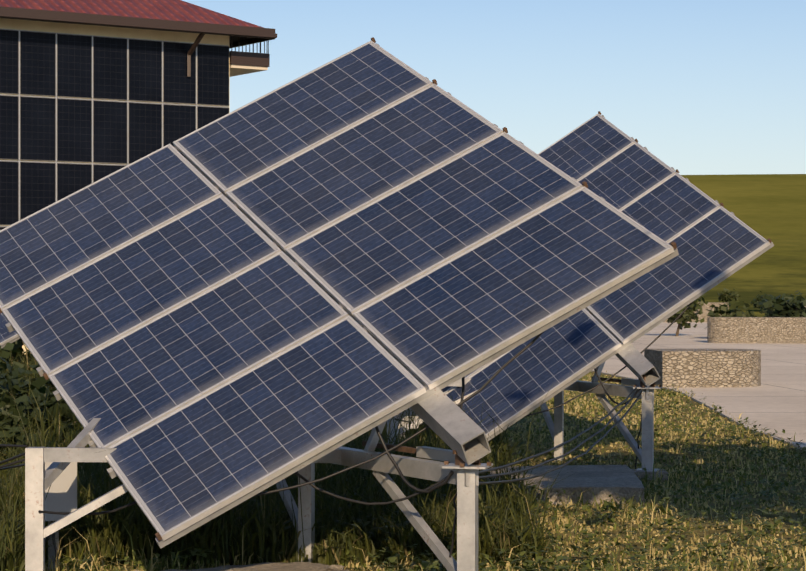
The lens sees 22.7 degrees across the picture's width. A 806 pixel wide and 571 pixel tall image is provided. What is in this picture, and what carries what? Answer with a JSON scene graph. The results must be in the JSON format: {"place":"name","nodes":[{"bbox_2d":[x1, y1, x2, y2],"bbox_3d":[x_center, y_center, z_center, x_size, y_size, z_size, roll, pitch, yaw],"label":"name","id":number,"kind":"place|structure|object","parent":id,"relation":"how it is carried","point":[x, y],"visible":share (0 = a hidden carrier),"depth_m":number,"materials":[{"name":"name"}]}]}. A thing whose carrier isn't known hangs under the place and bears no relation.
{"place":"outdoors","nodes":[
{"label":"outdoors","id":0,"kind":"place"},
{"bbox_2d":[0,0,276,353],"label":"building","id":1,"kind":"structure","parent":0,"point":[92,91],"depth_m":52.78,"materials":[{"name":"glass"}]},
{"bbox_2d":[13,174,805,570],"bbox_3d":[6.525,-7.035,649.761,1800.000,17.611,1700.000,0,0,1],"label":"ground","id":2,"kind":"structure","parent":0,"point":[771,206],"depth_m":29.45,"materials":[{"name":"green plant"}]},
{"bbox_2d":[0,313,19,347],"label":"solar tracker","id":3,"kind":"object","parent":2,"relation":"on","point":[6,335],"depth_m":25.83,"materials":[{"name":"blue glass"}]},
{"bbox_2d":[0,342,31,393],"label":"bush","id":4,"kind":"object","parent":2,"relation":"on","point":[6,354],"visible":0.42,"depth_m":24.37,"materials":[{"name":"green plant"}]},
{"bbox_2d":[0,338,34,362],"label":"bush","id":5,"kind":"object","parent":2,"relation":"on","point":[16,346],"visible":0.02,"depth_m":39.33,"materials":[{"name":"green plant"}]},
{"bbox_2d":[15,339,23,357],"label":"bush","id":6,"kind":"object","parent":2,"relation":"on","point":[21,348],"depth_m":41.04,"materials":[{"name":"green plant"}]},
{"bbox_2d":[0,393,52,458],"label":"bush","id":7,"kind":"object","parent":2,"relation":"on","point":[13,410],"visible":0.69,"depth_m":18.82,"materials":[{"name":"green plant"}]},
{"bbox_2d":[0,364,53,411],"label":"bush","id":8,"kind":"object","parent":2,"relation":"on","point":[17,390],"visible":0.19,"depth_m":22.12,"materials":[{"name":"green plant"}]},
{"bbox_2d":[16,376,83,443],"bbox_3d":[-3.493,1.340,20.813,1.144,0.864,1.048,0,0,27],"label":"bush","id":9,"kind":"object","parent":2,"relation":"on","point":[38,394],"visible":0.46,"depth_m":20.66,"materials":[{"name":"green plant"}]},
{"bbox_2d":[161,562,348,570],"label":"concrete pad","id":10,"kind":"object","parent":2,"relation":"on","point":[292,566],"visible":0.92,"depth_m":12.24,"materials":[{"name":"grey concrete"}]},
{"bbox_2d":[134,565,343,570],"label":"pad rubble","id":11,"kind":"object","parent":10,"relation":"on","point":[335,567],"visible":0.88,"depth_m":12.12,"materials":[{"name":"concrete"}]},
{"bbox_2d":[0,376,641,504],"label":"cables","id":12,"kind":"object","parent":2,"relation":"on","point":[3,467],"visible":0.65,"depth_m":12.65,"materials":[{"name":"black rubber"}]},
{"bbox_2d":[0,37,678,570],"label":"solar tracker","id":13,"kind":"object","parent":2,"relation":"on","point":[276,287],"visible":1,"depth_m":12.32,"materials":[{"name":"blue glass"}]},
{"bbox_2d":[0,376,805,570],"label":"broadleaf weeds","id":14,"kind":"object","parent":2,"relation":"on","point":[392,558],"visible":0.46,"depth_m":14.03,"materials":[{"name":"green plant"}]},
{"bbox_2d":[0,341,805,570],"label":"weedy grass","id":15,"kind":"structure","parent":2,"relation":"on","point":[120,530],"depth_m":13.47,"materials":[{"name":"green plant"}]},
{"bbox_2d":[484,465,643,504],"bbox_3d":[1.277,1.715,17.213,1.499,0.212,2.049,0,0,1],"label":"concrete pad","id":16,"kind":"object","parent":2,"relation":"on","point":[624,481],"visible":0.46,"depth_m":16.50,"materials":[{"name":"grey concrete"}]},
{"bbox_2d":[387,111,773,479],"bbox_3d":[1.444,-0.032,20.317,3.520,3.806,4.275,0,0,-10],"label":"solar tracker","id":17,"kind":"object","parent":2,"relation":"on","point":[716,242],"visible":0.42,"depth_m":19.21,"materials":[{"name":"blue glass"}]},
{"bbox_2d":[663,302,728,321],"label":"stone wall","id":18,"kind":"structure","parent":2,"relation":"on","point":[705,311],"depth_m":96.05,"materials":[{"name":"beige stone"}]},
{"bbox_2d":[718,288,739,302],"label":"bush","id":19,"kind":"object","parent":2,"relation":"on","point":[727,296],"visible":0.92,"depth_m":122.86,"materials":[{"name":"green plant"}]},
{"bbox_2d":[750,291,772,310],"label":"bush","id":20,"kind":"object","parent":2,"relation":"on","point":[755,303],"visible":0.56,"depth_m":117.47,"materials":[{"name":"green plant"}]},
{"bbox_2d":[182,0,805,174],"label":"sky","id":21,"kind":"structure","parent":0,"point":[708,87],"materials":[{"name":"blue"}]},
{"bbox_2d":[590,322,805,450],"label":"road paving","id":22,"kind":"structure","parent":0,"point":[774,401],"depth_m":34.54,"materials":[{"name":"concrete"}]},
{"bbox_2d":[666,294,707,335],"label":"bush","id":23,"kind":"object","parent":22,"relation":"on","point":[685,317],"visible":0.52,"depth_m":69.42,"materials":[{"name":"green plant"}]},
{"bbox_2d":[644,349,760,387],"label":"stone wall","id":24,"kind":"structure","parent":22,"relation":"on","point":[680,368],"depth_m":34.59,"materials":[{"name":"beige stone"}]},
{"bbox_2d":[700,300,756,328],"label":"bush","id":25,"kind":"object","parent":22,"relation":"on","point":[733,310],"visible":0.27,"depth_m":65.54,"materials":[{"name":"green plant"}]},
{"bbox_2d":[707,317,805,342],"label":"stone wall","id":26,"kind":"structure","parent":22,"relation":"on","point":[756,329],"depth_m":60.94,"materials":[{"name":"beige stone"}]},
{"bbox_2d":[759,293,796,315],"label":"bush","id":27,"kind":"object","parent":22,"relation":"on","point":[785,295],"visible":0.06,"depth_m":91.81,"materials":[{"name":"green plant"}]},
{"bbox_2d":[759,290,805,316],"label":"bush","id":28,"kind":"object","parent":22,"relation":"on","point":[783,306],"visible":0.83,"depth_m":63.60,"materials":[{"name":"green plant"}]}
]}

